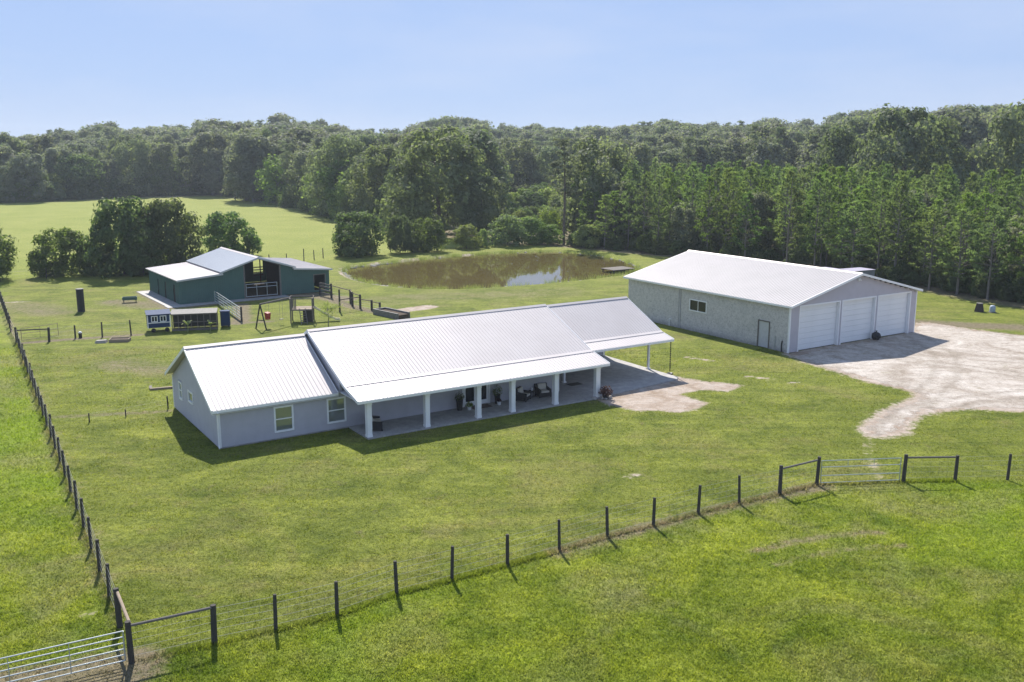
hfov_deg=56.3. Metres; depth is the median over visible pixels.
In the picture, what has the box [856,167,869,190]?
pine tree
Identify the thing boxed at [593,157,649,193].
oak tree
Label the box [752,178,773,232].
pine tree
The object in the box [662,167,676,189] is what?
pine tree
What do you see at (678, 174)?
pine tree
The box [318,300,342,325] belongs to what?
sapling
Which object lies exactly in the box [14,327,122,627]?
wire fence
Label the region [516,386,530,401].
wicker armchair
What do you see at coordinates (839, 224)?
pine tree
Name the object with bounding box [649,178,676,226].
pine tree
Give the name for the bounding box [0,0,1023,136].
sky
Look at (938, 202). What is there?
pine tree
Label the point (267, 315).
swing
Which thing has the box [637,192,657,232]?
pine tree
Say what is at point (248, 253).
wire fence
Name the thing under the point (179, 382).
window
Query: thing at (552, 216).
shrub
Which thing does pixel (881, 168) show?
pine tree
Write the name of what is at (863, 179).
pine tree
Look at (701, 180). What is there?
pine tree
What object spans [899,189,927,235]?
oak tree
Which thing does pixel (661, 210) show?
pine tree
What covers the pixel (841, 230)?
oak tree
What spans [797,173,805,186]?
pine tree
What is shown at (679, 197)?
oak tree
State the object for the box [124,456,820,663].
wire fence
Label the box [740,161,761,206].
pine tree
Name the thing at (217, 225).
oak tree
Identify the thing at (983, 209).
pine tree
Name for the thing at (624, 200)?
pine tree
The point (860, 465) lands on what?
pipe gate
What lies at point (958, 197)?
pine tree
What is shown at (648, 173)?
pine tree
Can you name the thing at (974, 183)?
pine tree
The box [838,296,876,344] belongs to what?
garage door
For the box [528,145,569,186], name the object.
oak tree
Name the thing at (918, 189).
pine tree
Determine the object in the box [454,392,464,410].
potted plant
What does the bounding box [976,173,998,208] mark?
pine tree
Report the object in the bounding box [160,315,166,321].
window
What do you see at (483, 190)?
oak tree
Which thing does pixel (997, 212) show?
pine tree
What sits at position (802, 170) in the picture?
pine tree
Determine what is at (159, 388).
timber
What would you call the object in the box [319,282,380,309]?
board fence
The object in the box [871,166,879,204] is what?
pine tree
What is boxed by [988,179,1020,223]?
pine tree
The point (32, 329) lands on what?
brace rail
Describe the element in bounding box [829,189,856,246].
pine tree
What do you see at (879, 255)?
pine tree
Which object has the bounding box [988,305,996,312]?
water tank
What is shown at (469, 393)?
front door
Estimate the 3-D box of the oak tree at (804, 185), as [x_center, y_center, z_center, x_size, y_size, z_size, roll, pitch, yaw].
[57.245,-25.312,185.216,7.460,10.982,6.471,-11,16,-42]
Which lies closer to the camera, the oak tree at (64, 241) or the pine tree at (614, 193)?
the oak tree at (64, 241)
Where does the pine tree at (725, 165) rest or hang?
on the ground at (42, 302)
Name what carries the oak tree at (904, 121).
on the ground at (42, 302)
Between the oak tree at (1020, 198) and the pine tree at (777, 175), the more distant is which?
the pine tree at (777, 175)
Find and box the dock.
[601,266,634,273]
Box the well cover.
[974,303,983,311]
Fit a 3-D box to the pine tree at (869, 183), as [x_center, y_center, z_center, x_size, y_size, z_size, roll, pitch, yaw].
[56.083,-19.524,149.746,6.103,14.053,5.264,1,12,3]
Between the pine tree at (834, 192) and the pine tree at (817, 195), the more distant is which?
the pine tree at (817, 195)
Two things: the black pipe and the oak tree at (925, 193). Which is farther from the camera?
the oak tree at (925, 193)
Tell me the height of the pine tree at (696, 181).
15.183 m
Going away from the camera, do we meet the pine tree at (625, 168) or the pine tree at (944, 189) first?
the pine tree at (944, 189)
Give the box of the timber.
[149,385,172,389]
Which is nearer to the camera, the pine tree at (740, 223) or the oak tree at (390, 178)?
the pine tree at (740, 223)
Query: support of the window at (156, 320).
in the chicken coop
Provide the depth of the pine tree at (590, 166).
178.88 m
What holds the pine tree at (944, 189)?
on the ground at (42, 302)
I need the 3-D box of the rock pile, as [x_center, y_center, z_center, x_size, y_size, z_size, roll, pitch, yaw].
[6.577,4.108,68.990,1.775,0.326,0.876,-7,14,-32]
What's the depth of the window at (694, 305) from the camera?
92.92 m
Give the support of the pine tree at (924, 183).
on the ground at (42, 302)
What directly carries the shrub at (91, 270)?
on the ground at (42, 302)
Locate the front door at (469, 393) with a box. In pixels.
[462,385,489,406]
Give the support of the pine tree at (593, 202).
on the ground at (42, 302)
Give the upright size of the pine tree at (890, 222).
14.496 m
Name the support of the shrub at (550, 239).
on the ground at (42, 302)
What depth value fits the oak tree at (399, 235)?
159.36 m
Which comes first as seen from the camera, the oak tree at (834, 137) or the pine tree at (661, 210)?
the pine tree at (661, 210)
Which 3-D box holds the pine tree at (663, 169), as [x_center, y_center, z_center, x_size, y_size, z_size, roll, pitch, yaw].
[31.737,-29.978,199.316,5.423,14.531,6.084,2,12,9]
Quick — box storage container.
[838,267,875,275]
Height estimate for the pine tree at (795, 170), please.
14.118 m
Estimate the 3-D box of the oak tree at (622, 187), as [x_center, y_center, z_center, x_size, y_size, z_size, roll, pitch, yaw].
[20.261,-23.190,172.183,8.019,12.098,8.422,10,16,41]
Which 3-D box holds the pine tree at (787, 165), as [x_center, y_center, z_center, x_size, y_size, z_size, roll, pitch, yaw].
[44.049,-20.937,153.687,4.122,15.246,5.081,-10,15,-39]
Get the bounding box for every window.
[151,316,157,321]
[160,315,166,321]
[178,380,182,400]
[187,389,193,404]
[273,404,293,432]
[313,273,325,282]
[326,396,346,423]
[689,299,706,313]
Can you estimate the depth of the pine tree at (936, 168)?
156.90 m
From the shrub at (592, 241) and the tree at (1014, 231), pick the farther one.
the shrub at (592, 241)
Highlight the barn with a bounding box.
[137,247,332,307]
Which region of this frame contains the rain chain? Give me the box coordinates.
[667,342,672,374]
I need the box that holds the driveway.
[798,324,1023,435]
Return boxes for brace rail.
[17,328,47,330]
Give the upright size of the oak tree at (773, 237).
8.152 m
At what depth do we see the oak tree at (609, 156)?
180.62 m
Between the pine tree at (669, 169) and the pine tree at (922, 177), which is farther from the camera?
the pine tree at (669, 169)
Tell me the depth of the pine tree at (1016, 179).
137.09 m
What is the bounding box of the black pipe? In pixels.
[75,288,84,311]
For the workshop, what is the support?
on the ground at (42, 302)
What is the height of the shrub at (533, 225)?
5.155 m
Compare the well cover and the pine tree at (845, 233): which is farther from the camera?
the pine tree at (845, 233)
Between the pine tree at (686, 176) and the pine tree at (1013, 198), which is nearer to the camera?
the pine tree at (1013, 198)
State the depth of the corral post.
104.33 m
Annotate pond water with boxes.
[347,252,637,288]
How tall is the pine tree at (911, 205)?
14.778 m
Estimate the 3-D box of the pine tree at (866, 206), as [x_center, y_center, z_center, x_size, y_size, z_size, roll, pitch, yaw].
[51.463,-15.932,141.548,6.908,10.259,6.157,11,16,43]
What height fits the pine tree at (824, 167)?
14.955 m
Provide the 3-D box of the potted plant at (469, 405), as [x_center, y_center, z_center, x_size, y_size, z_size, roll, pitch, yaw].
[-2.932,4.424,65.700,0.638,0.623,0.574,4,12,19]
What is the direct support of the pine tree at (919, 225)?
on the ground at (42, 302)
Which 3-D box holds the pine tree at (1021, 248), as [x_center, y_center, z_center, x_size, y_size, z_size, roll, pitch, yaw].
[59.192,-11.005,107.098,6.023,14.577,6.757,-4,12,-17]
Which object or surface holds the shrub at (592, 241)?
on the ground at (42, 302)
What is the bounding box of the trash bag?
[871,330,880,339]
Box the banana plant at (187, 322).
[181,320,191,331]
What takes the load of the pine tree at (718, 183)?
on the ground at (42, 302)
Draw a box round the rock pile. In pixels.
[591,395,611,399]
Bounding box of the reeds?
[338,248,643,288]
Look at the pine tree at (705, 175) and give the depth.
186.41 m
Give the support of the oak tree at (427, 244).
on the ground at (42, 302)
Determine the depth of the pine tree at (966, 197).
121.33 m
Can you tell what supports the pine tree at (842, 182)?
on the ground at (42, 302)
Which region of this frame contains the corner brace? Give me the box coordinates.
[116,591,131,623]
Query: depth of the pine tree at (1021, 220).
111.58 m
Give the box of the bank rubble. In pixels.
[341,252,637,286]
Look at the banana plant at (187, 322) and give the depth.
93.25 m
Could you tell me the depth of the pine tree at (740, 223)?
145.45 m
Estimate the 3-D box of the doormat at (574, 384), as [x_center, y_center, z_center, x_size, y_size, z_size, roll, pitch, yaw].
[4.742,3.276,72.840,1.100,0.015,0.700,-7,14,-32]
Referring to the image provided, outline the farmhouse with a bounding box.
[165,296,677,448]
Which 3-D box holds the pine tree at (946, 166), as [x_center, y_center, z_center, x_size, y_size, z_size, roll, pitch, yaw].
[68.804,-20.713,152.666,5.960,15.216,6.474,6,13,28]
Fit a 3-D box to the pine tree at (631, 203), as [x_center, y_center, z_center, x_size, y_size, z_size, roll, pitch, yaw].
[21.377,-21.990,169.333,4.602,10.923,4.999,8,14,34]
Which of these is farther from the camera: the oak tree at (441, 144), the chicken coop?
the oak tree at (441, 144)
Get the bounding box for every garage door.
[796,300,840,351]
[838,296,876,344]
[875,291,911,336]
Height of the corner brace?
0.150 m
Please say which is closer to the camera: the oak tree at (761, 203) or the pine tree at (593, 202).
the oak tree at (761, 203)
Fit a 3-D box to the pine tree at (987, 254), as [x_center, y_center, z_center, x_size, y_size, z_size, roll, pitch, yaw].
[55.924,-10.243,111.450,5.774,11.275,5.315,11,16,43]
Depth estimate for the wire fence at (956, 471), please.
51.91 m
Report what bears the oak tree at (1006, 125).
on the ground at (42, 302)
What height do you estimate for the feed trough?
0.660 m
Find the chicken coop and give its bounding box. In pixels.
[145,309,170,332]
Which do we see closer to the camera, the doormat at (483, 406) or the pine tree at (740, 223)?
the doormat at (483, 406)
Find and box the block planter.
[373,307,409,319]
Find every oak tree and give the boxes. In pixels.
[0,228,19,279]
[26,226,93,277]
[110,137,161,196]
[199,210,264,254]
[253,128,272,137]
[331,210,390,257]
[374,122,500,236]
[379,155,441,231]
[384,214,417,252]
[404,217,450,252]
[447,174,509,237]
[448,140,510,220]
[500,139,546,187]
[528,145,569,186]
[551,135,645,237]
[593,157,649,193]
[603,179,649,232]
[659,201,700,233]
[663,206,700,250]
[667,190,691,212]
[695,195,738,249]
[738,192,778,249]
[760,207,790,247]
[797,183,812,199]
[805,123,867,182]
[820,197,855,246]
[845,103,975,191]
[888,116,977,179]
[896,194,939,254]
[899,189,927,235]
[922,202,958,260]
[966,99,1023,193]
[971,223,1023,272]
[998,197,1023,219]
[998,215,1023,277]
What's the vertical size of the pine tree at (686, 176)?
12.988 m
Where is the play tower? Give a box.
[255,295,339,329]
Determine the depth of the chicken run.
94.56 m
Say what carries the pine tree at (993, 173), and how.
on the ground at (42, 302)
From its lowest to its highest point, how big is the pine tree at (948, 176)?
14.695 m
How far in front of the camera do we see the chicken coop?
93.29 m
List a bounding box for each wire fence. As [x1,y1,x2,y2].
[0,292,11,331]
[7,245,390,278]
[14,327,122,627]
[47,320,131,341]
[88,396,168,421]
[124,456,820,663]
[901,454,1020,481]
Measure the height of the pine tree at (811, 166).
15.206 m
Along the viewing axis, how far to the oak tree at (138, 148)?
328.15 m
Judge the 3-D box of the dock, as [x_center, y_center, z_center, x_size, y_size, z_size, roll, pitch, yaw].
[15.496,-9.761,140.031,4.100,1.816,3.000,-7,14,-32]
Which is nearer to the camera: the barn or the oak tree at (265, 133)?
the barn
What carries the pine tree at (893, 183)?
on the ground at (42, 302)
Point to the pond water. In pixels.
(502, 270)
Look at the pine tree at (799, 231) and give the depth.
143.02 m
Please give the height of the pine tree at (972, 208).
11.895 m
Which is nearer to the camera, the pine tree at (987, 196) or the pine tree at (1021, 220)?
the pine tree at (1021, 220)
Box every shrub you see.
[77,243,112,275]
[487,213,534,246]
[510,216,547,244]
[534,224,565,244]
[537,208,561,235]
[572,224,603,248]
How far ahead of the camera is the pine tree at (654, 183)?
183.38 m
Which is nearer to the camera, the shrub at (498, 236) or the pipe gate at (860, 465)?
the pipe gate at (860, 465)
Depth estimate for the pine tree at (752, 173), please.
159.66 m
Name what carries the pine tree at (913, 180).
on the ground at (42, 302)
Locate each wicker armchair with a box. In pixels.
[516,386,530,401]
[534,382,550,397]
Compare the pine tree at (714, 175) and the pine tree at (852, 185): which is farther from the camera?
the pine tree at (852, 185)
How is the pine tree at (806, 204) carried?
on the ground at (42, 302)
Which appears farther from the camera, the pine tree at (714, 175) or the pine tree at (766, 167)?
the pine tree at (766, 167)
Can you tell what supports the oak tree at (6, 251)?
on the ground at (42, 302)
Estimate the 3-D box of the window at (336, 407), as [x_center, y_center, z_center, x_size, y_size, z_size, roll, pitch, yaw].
[-11.245,4.416,61.285,1.300,1.660,0.130,-7,14,-32]
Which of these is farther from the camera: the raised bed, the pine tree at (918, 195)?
the pine tree at (918, 195)
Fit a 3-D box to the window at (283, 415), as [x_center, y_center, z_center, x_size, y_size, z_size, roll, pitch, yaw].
[-14.177,4.814,59.453,1.260,1.660,0.130,-7,14,-32]
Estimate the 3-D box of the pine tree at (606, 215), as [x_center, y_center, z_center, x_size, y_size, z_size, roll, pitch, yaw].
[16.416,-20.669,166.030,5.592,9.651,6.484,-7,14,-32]
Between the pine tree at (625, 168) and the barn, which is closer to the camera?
the barn
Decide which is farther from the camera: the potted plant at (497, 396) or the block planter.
the block planter
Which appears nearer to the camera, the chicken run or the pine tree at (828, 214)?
the chicken run
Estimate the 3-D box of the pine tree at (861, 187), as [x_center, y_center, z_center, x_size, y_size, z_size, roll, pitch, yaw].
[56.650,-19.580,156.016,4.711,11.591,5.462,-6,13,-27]
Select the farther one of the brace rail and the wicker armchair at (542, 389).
the brace rail
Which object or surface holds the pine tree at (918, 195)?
on the ground at (42, 302)
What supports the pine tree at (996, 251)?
on the ground at (42, 302)
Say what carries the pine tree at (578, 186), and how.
on the ground at (42, 302)
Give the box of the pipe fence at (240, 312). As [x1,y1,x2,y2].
[214,291,242,321]
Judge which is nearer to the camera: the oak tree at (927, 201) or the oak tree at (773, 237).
the oak tree at (927, 201)
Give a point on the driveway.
(943, 366)
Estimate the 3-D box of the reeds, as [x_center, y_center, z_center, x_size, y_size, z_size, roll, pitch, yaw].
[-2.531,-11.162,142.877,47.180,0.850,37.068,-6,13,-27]
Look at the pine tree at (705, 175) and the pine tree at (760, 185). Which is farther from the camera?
the pine tree at (705, 175)
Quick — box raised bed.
[109,337,130,342]
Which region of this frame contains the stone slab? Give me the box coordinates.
[95,339,107,342]
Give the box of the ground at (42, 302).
[0,194,1023,681]
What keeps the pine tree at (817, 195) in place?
on the ground at (42, 302)
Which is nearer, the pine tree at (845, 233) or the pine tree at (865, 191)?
the pine tree at (845, 233)
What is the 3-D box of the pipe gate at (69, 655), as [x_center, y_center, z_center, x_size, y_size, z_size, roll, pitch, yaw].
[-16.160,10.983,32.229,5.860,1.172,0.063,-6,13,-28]
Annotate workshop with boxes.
[623,250,922,352]
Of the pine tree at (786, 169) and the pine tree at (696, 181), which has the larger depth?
the pine tree at (696, 181)
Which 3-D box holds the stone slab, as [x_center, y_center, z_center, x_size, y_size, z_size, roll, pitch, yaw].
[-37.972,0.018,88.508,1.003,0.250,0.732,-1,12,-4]
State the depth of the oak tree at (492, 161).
226.52 m
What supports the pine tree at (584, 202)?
on the ground at (42, 302)
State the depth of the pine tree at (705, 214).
151.86 m
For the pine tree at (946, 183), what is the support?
on the ground at (42, 302)
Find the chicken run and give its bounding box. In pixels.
[170,308,217,330]
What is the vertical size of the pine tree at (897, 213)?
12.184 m
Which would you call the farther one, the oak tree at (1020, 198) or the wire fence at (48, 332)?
the oak tree at (1020, 198)
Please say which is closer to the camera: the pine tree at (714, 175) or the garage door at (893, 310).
the garage door at (893, 310)
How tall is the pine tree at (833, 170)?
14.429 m
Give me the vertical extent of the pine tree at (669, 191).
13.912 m
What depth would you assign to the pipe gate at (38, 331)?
89.87 m
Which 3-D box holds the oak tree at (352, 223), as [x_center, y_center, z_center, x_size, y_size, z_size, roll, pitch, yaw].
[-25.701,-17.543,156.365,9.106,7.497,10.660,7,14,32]
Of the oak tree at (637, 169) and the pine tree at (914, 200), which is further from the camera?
the oak tree at (637, 169)
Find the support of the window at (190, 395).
in the farmhouse
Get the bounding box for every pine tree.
[565,174,584,222]
[576,190,597,225]
[578,191,604,228]
[580,162,603,222]
[587,194,619,248]
[601,191,627,235]
[619,164,631,211]
[619,170,642,249]
[622,187,640,232]
[628,173,659,252]
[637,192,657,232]
[641,171,653,201]
[645,180,658,213]
[649,156,659,190]
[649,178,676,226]
[651,165,668,207]
[651,185,672,236]
[657,171,686,240]
[660,163,669,182]
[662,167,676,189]
[668,177,681,203]
[670,170,682,186]
[678,165,686,184]
[678,174,698,209]
[681,162,704,227]
[687,161,705,201]
[693,176,721,251]
[695,192,711,230]
[699,167,729,233]
[700,165,713,200]
[708,168,743,244]
[710,173,725,202]
[712,161,724,193]
[715,167,742,217]
[717,171,746,243]
[720,162,730,185]
[729,166,760,235]
[730,191,767,256]
[733,159,745,190]
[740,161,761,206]
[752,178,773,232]
[754,176,775,198]
[755,159,773,187]
[766,166,803,261]
[768,176,786,247]
[770,166,786,204]
[774,203,808,252]
[775,163,800,238]
[782,196,813,236]
[784,166,802,198]
[793,190,821,245]
[797,163,820,234]
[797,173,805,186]
[799,167,809,184]
[806,164,827,198]
[806,172,827,242]
[808,174,843,266]
[808,178,833,266]
[811,170,836,241]
[820,166,852,248]
[822,202,865,268]
[824,199,875,267]
[827,166,838,200]
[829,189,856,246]
[833,187,870,251]
[840,168,857,190]
[844,199,881,252]
[845,166,862,192]
[851,185,866,213]
[852,171,883,236]
[853,188,877,249]
[855,170,876,214]
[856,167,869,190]
[858,179,898,275]
[866,201,903,263]
[870,182,890,239]
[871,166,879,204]
[874,160,890,189]
[875,163,892,244]
[875,173,909,258]
[876,174,918,266]
[877,186,908,261]
[882,169,914,264]
[899,198,930,257]
[900,192,925,254]
[900,205,943,272]
[904,187,926,251]
[910,178,923,189]
[910,180,920,191]
[916,176,928,195]
[916,184,965,260]
[919,199,951,268]
[920,174,932,193]
[923,180,956,259]
[924,161,940,194]
[926,186,938,212]
[928,164,950,197]
[934,168,961,206]
[943,213,980,270]
[945,191,981,265]
[947,174,963,203]
[949,193,982,263]
[950,171,987,251]
[964,205,1014,299]
[968,214,1014,278]
[975,169,1000,222]
[975,193,995,255]
[975,211,1008,264]
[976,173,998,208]
[977,200,991,241]
[987,168,1020,222]
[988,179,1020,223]
[991,207,1017,228]
[999,176,1023,227]
[1004,202,1023,296]
[1006,168,1023,224]
[1007,221,1023,277]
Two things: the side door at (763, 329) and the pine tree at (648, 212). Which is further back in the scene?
the pine tree at (648, 212)
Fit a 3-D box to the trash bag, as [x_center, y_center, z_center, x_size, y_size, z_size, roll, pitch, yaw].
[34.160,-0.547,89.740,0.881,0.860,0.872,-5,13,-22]
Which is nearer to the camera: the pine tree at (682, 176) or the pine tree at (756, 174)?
the pine tree at (756, 174)
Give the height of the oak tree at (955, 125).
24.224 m
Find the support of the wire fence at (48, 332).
on the ground at (42, 302)
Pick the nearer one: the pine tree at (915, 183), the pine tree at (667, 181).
the pine tree at (915, 183)
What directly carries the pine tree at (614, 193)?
on the ground at (42, 302)
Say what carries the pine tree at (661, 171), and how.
on the ground at (42, 302)
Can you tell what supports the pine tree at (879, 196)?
on the ground at (42, 302)
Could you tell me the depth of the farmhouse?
64.23 m
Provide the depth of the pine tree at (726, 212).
148.76 m
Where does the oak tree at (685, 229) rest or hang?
on the ground at (42, 302)
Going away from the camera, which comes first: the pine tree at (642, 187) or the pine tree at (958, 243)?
the pine tree at (958, 243)
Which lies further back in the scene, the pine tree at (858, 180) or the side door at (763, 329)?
the pine tree at (858, 180)
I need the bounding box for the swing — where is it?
[264,304,270,319]
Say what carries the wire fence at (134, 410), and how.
on the ground at (42, 302)
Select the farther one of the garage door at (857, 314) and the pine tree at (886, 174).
the pine tree at (886, 174)
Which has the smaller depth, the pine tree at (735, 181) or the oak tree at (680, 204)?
the pine tree at (735, 181)
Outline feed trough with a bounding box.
[122,296,136,302]
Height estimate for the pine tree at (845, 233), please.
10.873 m
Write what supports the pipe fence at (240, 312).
on the ground at (42, 302)
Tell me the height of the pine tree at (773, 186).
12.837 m
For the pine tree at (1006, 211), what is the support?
on the ground at (42, 302)
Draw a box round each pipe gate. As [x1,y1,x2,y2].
[0,630,125,681]
[20,323,58,340]
[820,458,901,482]
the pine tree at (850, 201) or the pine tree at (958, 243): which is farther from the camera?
the pine tree at (850, 201)
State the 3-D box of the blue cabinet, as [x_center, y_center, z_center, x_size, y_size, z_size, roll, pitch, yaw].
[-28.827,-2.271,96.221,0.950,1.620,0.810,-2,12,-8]
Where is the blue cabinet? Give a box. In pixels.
[219,310,230,326]
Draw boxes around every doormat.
[471,404,492,409]
[567,382,581,385]
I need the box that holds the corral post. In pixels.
[338,289,358,311]
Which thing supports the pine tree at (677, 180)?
on the ground at (42, 302)
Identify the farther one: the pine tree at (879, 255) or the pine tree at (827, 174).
the pine tree at (827, 174)
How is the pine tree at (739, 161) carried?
on the ground at (42, 302)
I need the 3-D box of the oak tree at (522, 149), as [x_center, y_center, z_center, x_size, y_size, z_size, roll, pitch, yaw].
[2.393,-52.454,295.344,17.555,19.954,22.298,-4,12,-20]
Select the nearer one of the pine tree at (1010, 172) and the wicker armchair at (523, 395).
the wicker armchair at (523, 395)
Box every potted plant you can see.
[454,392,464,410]
[465,401,473,409]
[492,385,502,403]
[598,385,612,397]
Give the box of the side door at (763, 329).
[757,319,769,348]
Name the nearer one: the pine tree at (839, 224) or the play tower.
the play tower
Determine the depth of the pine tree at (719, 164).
170.14 m
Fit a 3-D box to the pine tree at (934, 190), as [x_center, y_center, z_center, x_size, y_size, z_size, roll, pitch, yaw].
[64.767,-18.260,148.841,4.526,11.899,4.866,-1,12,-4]
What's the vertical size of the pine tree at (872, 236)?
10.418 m
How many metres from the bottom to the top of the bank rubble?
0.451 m
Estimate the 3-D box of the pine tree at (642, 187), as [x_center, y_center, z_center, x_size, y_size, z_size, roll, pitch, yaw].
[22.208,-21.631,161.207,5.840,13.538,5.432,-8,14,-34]
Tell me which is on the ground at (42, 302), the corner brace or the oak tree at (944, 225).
the oak tree at (944, 225)
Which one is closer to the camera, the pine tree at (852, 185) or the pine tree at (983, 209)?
the pine tree at (983, 209)
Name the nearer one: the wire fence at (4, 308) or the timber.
the timber
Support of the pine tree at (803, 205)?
on the ground at (42, 302)
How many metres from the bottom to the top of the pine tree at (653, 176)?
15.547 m

